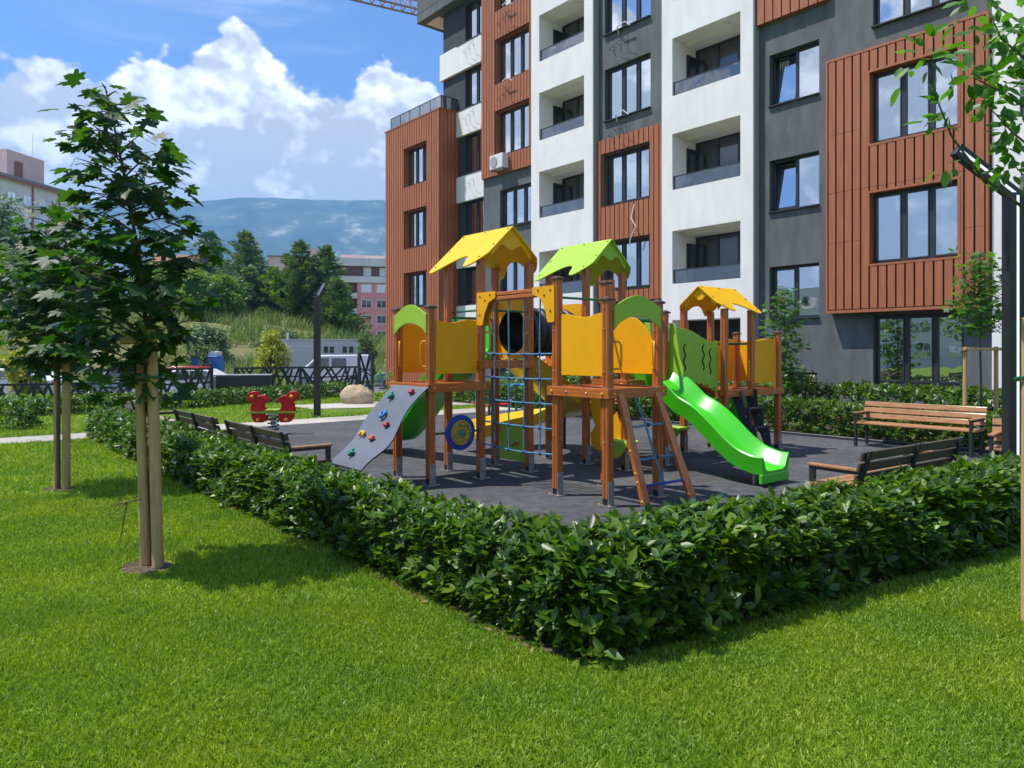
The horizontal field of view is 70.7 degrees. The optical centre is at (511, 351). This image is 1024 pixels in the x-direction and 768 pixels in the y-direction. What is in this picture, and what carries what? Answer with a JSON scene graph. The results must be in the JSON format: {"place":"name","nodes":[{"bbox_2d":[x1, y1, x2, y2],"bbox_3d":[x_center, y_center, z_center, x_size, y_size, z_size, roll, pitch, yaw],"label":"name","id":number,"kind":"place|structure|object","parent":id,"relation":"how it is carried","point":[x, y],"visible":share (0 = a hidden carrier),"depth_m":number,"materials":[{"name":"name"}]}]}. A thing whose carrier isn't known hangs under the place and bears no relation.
{"place":"outdoors","nodes":[
{"label":"outdoors","id":0,"kind":"place"},
{"bbox_2d":[0,0,442,203],"label":"sky","id":1,"kind":"structure","parent":0,"point":[289,99],"materials":[{"name":"blue"}]},
{"bbox_2d":[79,198,385,312],"bbox_3d":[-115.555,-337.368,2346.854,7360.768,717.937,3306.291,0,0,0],"label":"mountains","id":2,"kind":"structure","parent":0,"point":[277,226],"depth_m":2876.86,"materials":[{"name":"blue"}]},
{"bbox_2d":[0,407,517,443],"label":"path","id":3,"kind":"structure","parent":0,"point":[222,426],"depth_m":16.11,"materials":[{"name":"concrete"}]},
{"bbox_2d":[295,397,523,408],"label":"path","id":4,"kind":"structure","parent":0,"point":[333,405],"depth_m":21.17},
{"bbox_2d":[340,384,373,403],"bbox_3d":[-4.761,1.322,22.178,1.058,0.615,0.786,0,0,0],"label":"boulder","id":5,"kind":"object","parent":4,"relation":"on","point":[356,394],"visible":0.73,"depth_m":21.89,"materials":[{"name":"stone"}]},
{"bbox_2d":[0,322,1023,767],"bbox_3d":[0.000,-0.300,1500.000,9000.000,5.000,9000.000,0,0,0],"label":"ground","id":6,"kind":"structure","parent":0,"point":[240,350],"depth_m":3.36,"materials":[{"name":"plant"}]},
{"bbox_2d":[0,192,33,276],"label":"tree","id":7,"kind":"object","parent":6,"relation":"on","point":[8,221],"visible":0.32,"depth_m":70.26,"materials":[{"name":"green plant"}]},
{"bbox_2d":[0,248,40,311],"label":"tree","id":8,"kind":"object","parent":6,"relation":"on","point":[5,258],"visible":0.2,"depth_m":56.90,"materials":[{"name":"green plant"}]},
{"bbox_2d":[0,394,47,429],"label":"shrub","id":9,"kind":"object","parent":6,"relation":"on","point":[28,419],"visible":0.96,"depth_m":14.86,"materials":[{"name":"green plant"}]},
{"bbox_2d":[0,338,47,396],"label":"shrub","id":10,"kind":"object","parent":6,"relation":"on","point":[20,377],"visible":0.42,"depth_m":29.61,"materials":[{"name":"green plant"}]},
{"bbox_2d":[0,368,71,393],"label":"car","id":11,"kind":"object","parent":6,"relation":"on","point":[49,379],"visible":0.15,"depth_m":31.32,"materials":[{"name":"white paint"}]},
{"bbox_2d":[0,135,78,262],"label":"apartment building","id":12,"kind":"structure","parent":6,"relation":"on","point":[21,175],"depth_m":125.80,"materials":[{"name":"paint"}]},
{"bbox_2d":[43,486,75,491],"bbox_3d":[-5.260,1.594,8.361,0.398,0.001,0.384,0,0,0],"label":"soil patch","id":13,"kind":"object","parent":6,"relation":"on","point":[50,488],"visible":0.53,"depth_m":8.33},
{"bbox_2d":[53,357,60,488],"bbox_3d":[-5.310,0.790,8.420,0.075,1.620,0.075,0,0,0],"label":"tree stake","id":14,"kind":"object","parent":13,"relation":"on","point":[54,466],"visible":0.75,"depth_m":8.39,"materials":[{"name":"brown wood"}]},
{"bbox_2d":[62,357,70,488],"bbox_3d":[-5.190,0.790,8.400,0.092,1.620,0.092,0,0,0],"label":"tree stake","id":15,"kind":"object","parent":13,"relation":"on","point":[66,434],"visible":0.86,"depth_m":8.36,"materials":[{"name":"brown wood"}]},
{"bbox_2d":[0,199,138,488],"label":"maple tree","id":16,"kind":"object","parent":13,"relation":"on","point":[30,288],"visible":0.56,"depth_m":8.22,"materials":[{"name":"green plant"}]},
{"bbox_2d":[0,382,131,407],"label":"metal fence","id":17,"kind":"object","parent":6,"relation":"on","point":[32,387],"visible":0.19,"depth_m":20.74,"materials":[{"name":"metal"}]},
{"bbox_2d":[13,247,126,314],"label":"tree","id":18,"kind":"object","parent":6,"relation":"on","point":[78,253],"visible":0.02,"depth_m":58.35,"materials":[{"name":"green plant"}]},
{"bbox_2d":[72,370,133,393],"bbox_3d":[-18.111,1.475,34.020,4.210,1.450,1.807,0,0,-6],"label":"car","id":19,"kind":"object","parent":6,"relation":"on","point":[97,388],"visible":0.1,"depth_m":33.10,"materials":[{"name":"silver metal"}]},
{"bbox_2d":[121,560,171,574],"bbox_3d":[-2.704,1.594,5.342,0.392,0.001,0.398,0,0,0],"label":"soil patch","id":20,"kind":"object","parent":6,"relation":"on","point":[130,568],"visible":0.73,"depth_m":5.30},
{"bbox_2d":[18,68,228,563],"bbox_3d":[-2.845,-0.215,5.367,1.386,3.630,1.374,0,0,-32],"label":"maple tree","id":21,"kind":"object","parent":20,"relation":"on","point":[128,191],"visible":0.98,"depth_m":5.32,"materials":[{"name":"green plant"}]},
{"bbox_2d":[134,344,149,565],"bbox_3d":[-2.768,0.740,5.400,0.122,1.722,0.075,0,0,0],"label":"tree stake","id":22,"kind":"object","parent":20,"relation":"on","point":[142,480],"visible":0.82,"depth_m":5.37,"materials":[{"name":"brown wood"}]},
{"bbox_2d":[146,330,163,567],"bbox_3d":[-2.653,0.720,5.360,0.129,1.762,0.083,0,0,0],"label":"tree stake","id":23,"kind":"object","parent":20,"relation":"on","point":[157,548],"visible":0.97,"depth_m":5.33,"materials":[{"name":"brown wood"}]},
{"bbox_2d":[127,258,210,318],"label":"tree","id":24,"kind":"object","parent":6,"relation":"on","point":[160,277],"visible":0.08,"depth_m":64.23,"materials":[{"name":"green plant"}]},
{"bbox_2d":[0,381,351,416],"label":"hedge","id":25,"kind":"object","parent":6,"relation":"on","point":[231,392],"visible":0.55,"depth_m":20.87,"materials":[{"name":"green plant"}]},
{"bbox_2d":[132,369,225,393],"bbox_3d":[-14.126,1.475,31.529,4.210,1.450,1.807,0,0,-9],"label":"car","id":26,"kind":"object","parent":6,"relation":"on","point":[180,377],"visible":0.05,"depth_m":30.72,"materials":[{"name":"white paint"}]},
{"bbox_2d":[145,367,212,401],"bbox_3d":[-10.375,1.460,22.510,0.060,1.880,2.275,0,0,35],"label":"metal fence","id":27,"kind":"object","parent":6,"relation":"on","point":[209,373],"visible":0.28,"depth_m":22.97,"materials":[{"name":"metal"}]},
{"bbox_2d":[0,306,385,385],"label":"wild grass","id":28,"kind":"structure","parent":6,"relation":"on","point":[258,320],"depth_m":59.10,"materials":[{"name":"plant"}]},
{"bbox_2d":[181,340,222,369],"bbox_3d":[-16.983,0.801,39.441,2.352,3.011,2.098,0,0,0],"label":"topiary tree","id":29,"kind":"object","parent":6,"relation":"on","point":[199,351],"visible":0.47,"depth_m":39.05,"materials":[{"name":"green plant"}]},
{"bbox_2d":[187,229,225,319],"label":"pine tree","id":30,"kind":"object","parent":6,"relation":"on","point":[212,250],"visible":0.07,"depth_m":85.22,"materials":[{"name":"green plant"}]},
{"bbox_2d":[183,323,231,355],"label":"shrub","id":31,"kind":"object","parent":6,"relation":"on","point":[208,336],"visible":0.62,"depth_m":51.53,"materials":[{"name":"green plant"}]},
{"bbox_2d":[191,351,223,371],"bbox_3d":[-16.724,1.000,39.642,1.360,2.000,1.230,0,0,-5],"label":"skip container","id":32,"kind":"object","parent":6,"relation":"on","point":[216,358],"visible":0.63,"depth_m":39.12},
{"bbox_2d":[174,269,251,317],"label":"tree","id":33,"kind":"object","parent":6,"relation":"on","point":[234,303],"visible":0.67,"depth_m":62.03,"materials":[{"name":"green plant"}]},
{"bbox_2d":[205,374,272,397],"bbox_3d":[-9.473,1.250,25.091,2.130,0.900,0.760,0,0,-12],"label":"utility box","id":34,"kind":"object","parent":6,"relation":"on","point":[237,381],"visible":0.37,"depth_m":24.79,"materials":[{"name":"metal"}]},
{"bbox_2d":[210,229,276,315],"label":"pine tree","id":35,"kind":"object","parent":6,"relation":"on","point":[244,236],"visible":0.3,"depth_m":71.50,"materials":[{"name":"green plant"}]},
{"bbox_2d":[228,263,279,316],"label":"pine tree","id":36,"kind":"object","parent":6,"relation":"on","point":[250,275],"visible":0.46,"depth_m":68.38,"materials":[{"name":"green plant"}]},
{"bbox_2d":[254,329,293,385],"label":"shrub","id":37,"kind":"object","parent":6,"relation":"on","point":[268,355],"visible":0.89,"depth_m":43.73,"materials":[{"name":"green plant"}]},
{"bbox_2d":[253,328,300,353],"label":"shrub","id":38,"kind":"object","parent":6,"relation":"on","point":[286,331],"visible":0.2,"depth_m":54.60,"materials":[{"name":"green plant"}]},
{"bbox_2d":[253,265,312,322],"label":"pine tree","id":39,"kind":"object","parent":6,"relation":"on","point":[269,276],"visible":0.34,"depth_m":69.00,"materials":[{"name":"green plant"}]},
{"bbox_2d":[267,255,305,295],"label":"apartment building","id":40,"kind":"structure","parent":6,"relation":"on","point":[274,260],"depth_m":160.16,"materials":[{"name":"paint"}]},
{"bbox_2d":[254,237,327,324],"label":"pine tree","id":41,"kind":"object","parent":6,"relation":"on","point":[295,269],"visible":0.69,"depth_m":68.89,"materials":[{"name":"green plant"}]},
{"bbox_2d":[234,366,360,393],"bbox_3d":[-7.925,1.506,27.000,4.722,1.880,0.060,0,0,-31],"label":"metal fence","id":42,"kind":"object","parent":6,"relation":"on","point":[301,370],"visible":0.52,"depth_m":27.05,"materials":[{"name":"metal"}]},
{"bbox_2d":[312,282,327,416],"bbox_3d":[-4.717,-0.052,17.700,0.407,3.305,0.240,0,0,0],"label":"street lamp","id":43,"kind":"object","parent":6,"relation":"on","point":[317,354],"visible":0.89,"depth_m":17.66,"materials":[{"name":"black metal"}]},
{"bbox_2d":[278,333,370,375],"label":"building","id":44,"kind":"structure","parent":6,"relation":"on","point":[302,355],"depth_m":50.55,"materials":[{"name":"white metal"}]},
{"bbox_2d":[282,244,371,330],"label":"pine tree","id":45,"kind":"object","parent":6,"relation":"on","point":[325,266],"visible":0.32,"depth_m":70.27,"materials":[{"name":"green plant"}]},
{"bbox_2d":[288,355,370,384],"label":"van","id":46,"kind":"object","parent":6,"relation":"on","point":[338,360],"visible":0.32,"depth_m":44.83,"materials":[{"name":"white paint"}]},
{"bbox_2d":[308,275,373,335],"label":"pine tree","id":47,"kind":"object","parent":6,"relation":"on","point":[334,311],"visible":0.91,"depth_m":67.29,"materials":[{"name":"green plant"}]},
{"bbox_2d":[308,248,385,336],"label":"apartment building","id":48,"kind":"structure","parent":6,"relation":"on","point":[365,275],"depth_m":136.55,"materials":[{"name":"paint"}]},
{"bbox_2d":[357,353,373,391],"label":"metal gate","id":49,"kind":"structure","parent":6,"relation":"on","point":[366,369],"depth_m":27.67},
{"bbox_2d":[355,329,378,384],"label":"topiary tree","id":50,"kind":"object","parent":6,"relation":"on","point":[365,344],"visible":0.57,"depth_m":47.40,"materials":[{"name":"green plant"}]},
{"bbox_2d":[350,0,416,15],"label":"tower crane","id":51,"kind":"object","parent":6,"relation":"on","point":[391,8],"visible":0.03,"depth_m":80.37,"materials":[{"name":"paint"}]},
{"bbox_2d":[373,370,407,399],"bbox_3d":[-3.851,1.110,22.996,0.897,1.060,1.302,0,0,-31],"label":"shrub","id":52,"kind":"object","parent":6,"relation":"on","point":[387,387],"visible":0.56,"depth_m":23.14,"materials":[{"name":"green plant"}]},
{"bbox_2d":[95,442,1020,659],"bbox_3d":[-1.203,1.596,7.971,16.411,0.001,7.018,0,0,19],"label":"soil bed","id":53,"kind":"object","parent":6,"relation":"on","point":[547,647],"visible":0.13,"depth_m":4.46,"materials":[{"name":"soil"}]},
{"bbox_2d":[82,405,620,657],"bbox_3d":[-3.646,1.285,8.704,0.924,0.751,12.714,0,0,-40],"label":"hedge","id":54,"kind":"object","parent":53,"relation":"on","point":[304,490],"visible":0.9,"depth_m":5.20,"materials":[{"name":"green plant"}]},
{"bbox_2d":[211,497,1001,669],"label":"leaf litter","id":55,"kind":"object","parent":53,"relation":"on","point":[531,649],"visible":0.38,"depth_m":4.45,"materials":[{"name":"plant"}]},
{"bbox_2d":[514,450,1020,671],"bbox_3d":[3.479,1.262,5.884,7.793,0.851,1.026,0,0,-32],"label":"hedge","id":56,"kind":"object","parent":53,"relation":"on","point":[915,520],"visible":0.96,"depth_m":4.44,"materials":[{"name":"green plant"}]},
{"bbox_2d":[950,143,1023,455],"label":"street lamp","id":57,"kind":"object","parent":53,"relation":"on","point":[1012,264],"visible":0.63,"depth_m":7.15,"materials":[{"name":"black metal"}]},
{"bbox_2d":[258,409,1001,572],"bbox_3d":[0.935,1.590,11.378,9.800,0.001,13.850,0,0,-40],"label":"playground surface","id":58,"kind":"object","parent":6,"relation":"on","point":[513,485],"visible":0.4,"depth_m":9.63,"materials":[{"name":"rubber"}]},
{"bbox_2d":[119,397,178,422],"bbox_3d":[-6.487,1.221,12.866,0.592,0.758,1.840,0,0,-40],"label":"bench","id":59,"kind":"object","parent":58,"relation":"on","point":[130,405],"visible":0.16,"depth_m":12.68,"materials":[{"name":"brown wood"}]},
{"bbox_2d":[173,409,253,441],"bbox_3d":[-4.208,1.221,10.144,0.592,0.758,1.840,0,0,-40],"label":"bench","id":60,"kind":"object","parent":58,"relation":"on","point":[197,421],"visible":0.28,"depth_m":9.91,"materials":[{"name":"brown wood"}]},
{"bbox_2d":[245,391,300,430],"bbox_3d":[-4.590,1.185,13.901,0.980,0.830,0.320,0,0,-4],"label":"spring rocker","id":61,"kind":"object","parent":58,"relation":"on","point":[260,412],"visible":0.92,"depth_m":13.81,"materials":[{"name":"red plastic"}]},
{"bbox_2d":[224,420,332,470],"bbox_3d":[-2.771,1.221,8.427,0.592,0.758,1.840,0,0,-40],"label":"bench","id":62,"kind":"object","parent":58,"relation":"on","point":[253,433],"visible":0.51,"depth_m":8.02,"materials":[{"name":"brown wood"}]},
{"bbox_2d":[331,226,789,510],"bbox_3d":[1.092,-0.005,9.772,6.783,3.200,5.256,0,0,-1],"label":"play structure","id":63,"kind":"object","parent":58,"relation":"on","point":[665,364],"visible":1,"depth_m":9.11,"materials":[{"name":"brown wood"}]},
{"bbox_2d":[807,436,963,486],"bbox_3d":[3.593,1.221,6.875,1.840,0.758,0.592,0,0,-36],"label":"bench","id":64,"kind":"object","parent":58,"relation":"on","point":[919,452],"visible":0.59,"depth_m":6.58,"materials":[{"name":"brown wood"}]},
{"bbox_2d":[852,400,986,457],"bbox_3d":[6.523,1.221,11.629,0.592,0.758,1.840,0,0,-40],"label":"bench","id":65,"kind":"object","parent":58,"relation":"on","point":[977,419],"visible":1,"depth_m":11.64,"materials":[{"name":"brown wood"}]},
{"bbox_2d":[985,417,1001,454],"bbox_3d":[6.695,1.221,8.468,1.840,0.758,0.592,0,0,42],"label":"bench","id":66,"kind":"object","parent":58,"relation":"on","point":[996,437],"visible":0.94,"depth_m":9.14,"materials":[{"name":"brown wood"}]},
{"bbox_2d":[384,0,1023,413],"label":"apartment building","id":67,"kind":"structure","parent":6,"relation":"on","point":[754,152],"depth_m":20.66,"materials":[{"name":"paint"}]},
{"bbox_2d":[409,272,425,305],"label":"window","id":68,"kind":"structure","parent":67,"relation":"in","point":[417,282],"depth_m":33.28,"materials":[{"name":"clear glass"}]},
{"bbox_2d":[409,209,425,247],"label":"window","id":69,"kind":"structure","parent":67,"relation":"in","point":[417,220],"depth_m":33.28,"materials":[{"name":"clear glass"}]},
{"bbox_2d":[409,145,425,185],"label":"window","id":70,"kind":"structure","parent":67,"relation":"in","point":[417,157],"depth_m":33.28,"materials":[{"name":"clear glass"}]},
{"bbox_2d":[468,268,475,303],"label":"window","id":71,"kind":"structure","parent":67,"relation":"in","point":[471,272],"depth_m":31.65,"materials":[{"name":"black glass"}]},
{"bbox_2d":[468,132,480,172],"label":"window","id":72,"kind":"structure","parent":67,"relation":"in","point":[474,141],"depth_m":31.54,"materials":[{"name":"black glass"}]},
{"bbox_2d":[468,66,480,105],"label":"window","id":73,"kind":"structure","parent":67,"relation":"in","point":[474,76],"depth_m":31.54,"materials":[{"name":"clear glass"}]},
{"bbox_2d":[468,0,480,38],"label":"window","id":74,"kind":"structure","parent":67,"relation":"in","point":[474,10],"depth_m":31.54,"materials":[{"name":"clear glass"}]},
{"bbox_2d":[468,198,483,234],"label":"window","id":75,"kind":"structure","parent":67,"relation":"in","point":[475,208],"depth_m":31.43,"materials":[{"name":"black glass"}]},
{"bbox_2d":[490,152,508,172],"bbox_3d":[-0.492,-7.375,28.212,0.399,0.610,0.800,0,0,-40],"label":"air conditioner","id":76,"kind":"object","parent":67,"relation":"attached to","point":[499,162],"visible":1,"depth_m":27.97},
{"bbox_2d":[501,262,524,300],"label":"window","id":77,"kind":"structure","parent":67,"relation":"in","point":[514,278],"depth_m":28.24,"materials":[{"name":"clear glass"}]},
{"bbox_2d":[498,184,530,228],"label":"window","id":78,"kind":"structure","parent":67,"relation":"in","point":[516,201],"depth_m":28.15,"materials":[{"name":"clear glass"}]},
{"bbox_2d":[501,103,528,152],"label":"window","id":79,"kind":"structure","parent":67,"relation":"in","point":[514,122],"depth_m":28.17,"materials":[{"name":"clear glass"}]},
{"bbox_2d":[501,28,528,81],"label":"window","id":80,"kind":"structure","parent":67,"relation":"in","point":[515,49],"depth_m":28.17,"materials":[{"name":"clear glass"}]},
{"bbox_2d":[553,267,581,281],"bbox_3d":[2.477,-2.850,26.277,0.532,1.600,2.340,0,0,-40],"label":"balcony door","id":81,"kind":"structure","parent":67,"relation":"in","point":[564,272],"depth_m":27.08,"materials":[{"name":"black glass"}]},
{"bbox_2d":[553,173,583,203],"bbox_3d":[2.477,-5.750,26.277,0.532,1.700,2.340,0,0,-40],"label":"balcony door","id":82,"kind":"structure","parent":67,"relation":"in","point":[572,187],"depth_m":26.97,"materials":[{"name":"black glass"}]},
{"bbox_2d":[553,94,583,124],"bbox_3d":[2.477,-8.625,26.277,0.532,1.750,2.340,0,0,-40],"label":"balcony door","id":83,"kind":"structure","parent":67,"relation":"in","point":[574,107],"depth_m":26.97,"materials":[{"name":"black glass"}]},
{"bbox_2d":[553,16,583,43],"bbox_3d":[2.477,-11.500,26.277,0.532,1.700,2.340,0,0,-40],"label":"balcony door","id":84,"kind":"structure","parent":67,"relation":"in","point":[576,26],"depth_m":26.97,"materials":[{"name":"black glass"}]},
{"bbox_2d":[603,146,648,206],"bbox_3d":[3.815,-5.732,23.669,0.312,1.725,1.990,0,0,-40],"label":"window","id":85,"kind":"structure","parent":67,"relation":"in","point":[628,172],"depth_m":23.78,"materials":[{"name":"clear glass"}]},
{"bbox_2d":[603,54,650,122],"bbox_3d":[3.815,-8.607,23.667,0.312,1.775,1.990,0,0,-40],"label":"window","id":86,"kind":"structure","parent":67,"relation":"in","point":[629,85],"depth_m":23.75,"materials":[{"name":"clear glass"}]},
{"bbox_2d":[603,0,650,36],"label":"window","id":87,"kind":"structure","parent":67,"relation":"in","point":[632,12],"depth_m":23.88,"materials":[{"name":"clear glass"}]},
{"bbox_2d":[608,238,648,289],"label":"window","id":88,"kind":"structure","parent":67,"relation":"in","point":[637,256],"depth_m":23.49,"materials":[{"name":"clear glass"}]},
{"bbox_2d":[686,231,739,268],"bbox_3d":[6.361,-2.850,21.638,0.532,1.600,2.380,0,0,-40],"label":"balcony door","id":89,"kind":"structure","parent":67,"relation":"in","point":[718,249],"depth_m":22.18,"materials":[{"name":"black glass"}]},
{"bbox_2d":[686,132,739,172],"bbox_3d":[6.361,-5.750,21.638,0.532,1.700,2.380,0,0,-40],"label":"balcony door","id":90,"kind":"structure","parent":67,"relation":"in","point":[723,150],"depth_m":22.18,"materials":[{"name":"black glass"}]},
{"bbox_2d":[686,35,739,77],"bbox_3d":[6.361,-8.625,21.638,0.532,1.750,2.380,0,0,-40],"label":"balcony door","id":91,"kind":"structure","parent":67,"relation":"in","point":[727,51],"depth_m":22.18,"materials":[{"name":"black glass"}]},
{"bbox_2d":[768,152,819,212],"bbox_3d":[7.613,-4.482,19.282,0.469,1.425,1.430,0,0,-40],"label":"window","id":92,"kind":"structure","parent":67,"relation":"in","point":[796,185],"depth_m":19.30,"materials":[{"name":"clear glass"}]},
{"bbox_2d":[768,42,819,107],"bbox_3d":[7.613,-7.363,19.282,0.469,1.425,1.430,0,0,-40],"label":"window","id":93,"kind":"structure","parent":67,"relation":"in","point":[796,77],"depth_m":19.28,"materials":[{"name":"clear glass"}]},
{"bbox_2d":[769,264,819,319],"bbox_3d":[7.553,-1.583,19.232,0.312,1.425,1.430,0,0,-40],"label":"window","id":94,"kind":"structure","parent":67,"relation":"in","point":[804,278],"depth_m":19.23,"materials":[{"name":"clear glass"}]},
{"bbox_2d":[789,372,816,390],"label":"window","id":95,"kind":"structure","parent":67,"relation":"in","point":[809,375],"depth_m":19.09,"materials":[{"name":"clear glass"}]},
{"bbox_2d":[870,0,957,28],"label":"window","id":96,"kind":"structure","parent":67,"relation":"in","point":[887,11],"depth_m":17.23,"materials":[{"name":"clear glass"}]},
{"bbox_2d":[874,181,956,263],"bbox_3d":[9.388,-2.950,16.765,0.084,1.690,1.890,0,0,-40],"label":"window","id":97,"kind":"structure","parent":67,"relation":"in","point":[918,223],"depth_m":16.76,"materials":[{"name":"clear glass"}]},
{"bbox_2d":[874,52,956,142],"bbox_3d":[9.388,-5.840,16.765,0.084,1.710,1.890,0,0,-40],"label":"window","id":98,"kind":"structure","parent":67,"relation":"in","point":[889,122],"depth_m":16.85,"materials":[{"name":"clear glass"}]},
{"bbox_2d":[873,313,963,387],"bbox_3d":[9.476,-0.027,16.873,0.312,1.695,2.000,0,0,-40],"label":"window","id":99,"kind":"structure","parent":67,"relation":"in","point":[923,349],"depth_m":16.93,"materials":[{"name":"clear glass"}]},
{"bbox_2d":[522,407,1001,454],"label":"kerb","id":100,"kind":"structure","parent":6,"relation":"on","point":[849,438],"depth_m":13.02,"materials":[{"name":"concrete"}]},
{"bbox_2d":[890,0,1023,209],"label":"ash tree","id":101,"kind":"object","parent":6,"relation":"on","point":[991,75],"visible":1,"depth_m":4.14,"materials":[{"name":"green plant"}]},
{"bbox_2d":[1021,317,1023,621],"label":"tree stake","id":102,"kind":"object","parent":6,"relation":"on","point":[1022,469],"visible":0.97,"depth_m":4.24,"materials":[{"name":"brown wood"}]},
{"bbox_2d":[461,391,990,447],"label":"soil","id":103,"kind":"structure","parent":0,"point":[902,430],"depth_m":14.74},
{"bbox_2d":[453,379,1001,448],"bbox_3d":[4.462,1.247,15.822,1.305,0.860,21.647,0,0,-40],"label":"hedge","id":104,"kind":"object","parent":103,"relation":"on","point":[845,427],"visible":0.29,"depth_m":13.74,"materials":[{"name":"green plant"}]},
{"bbox_2d":[502,371,1001,432],"bbox_3d":[6.576,1.098,16.902,1.575,1.183,20.726,0,0,-40],"label":"hedge","id":105,"kind":"object","parent":103,"relation":"on","point":[928,396],"visible":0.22,"depth_m":15.21,"materials":[{"name":"green plant"}]},
{"bbox_2d":[758,286,814,421],"bbox_3d":[6.191,0.057,16.289,1.291,3.087,1.104,0,0,0],"label":"maple tree","id":106,"kind":"object","parent":103,"relation":"on","point":[784,352],"visible":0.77,"depth_m":16.22,"materials":[{"name":"green plant"}]},
{"bbox_2d":[963,347,967,445],"bbox_3d":[7.600,0.760,12.100,0.073,1.680,0.073,0,0,0],"label":"tree stake","id":107,"kind":"object","parent":103,"relation":"on","point":[965,391],"visible":0.58,"depth_m":12.08,"materials":[{"name":"brown wood"}]},
{"bbox_2d":[939,251,1001,413],"bbox_3d":[7.865,-0.050,12.091,1.220,3.300,1.011,0,0,25],"label":"maple tree","id":108,"kind":"object","parent":103,"relation":"on","point":[983,303],"visible":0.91,"depth_m":12.06,"materials":[{"name":"green plant"}]},
{"bbox_2d":[994,347,998,414],"bbox_3d":[8.120,0.760,12.100,0.073,1.680,0.073,0,0,0],"label":"tree stake","id":109,"kind":"object","parent":103,"relation":"on","point":[996,383],"visible":0.64,"depth_m":12.08,"materials":[{"name":"brown wood"}]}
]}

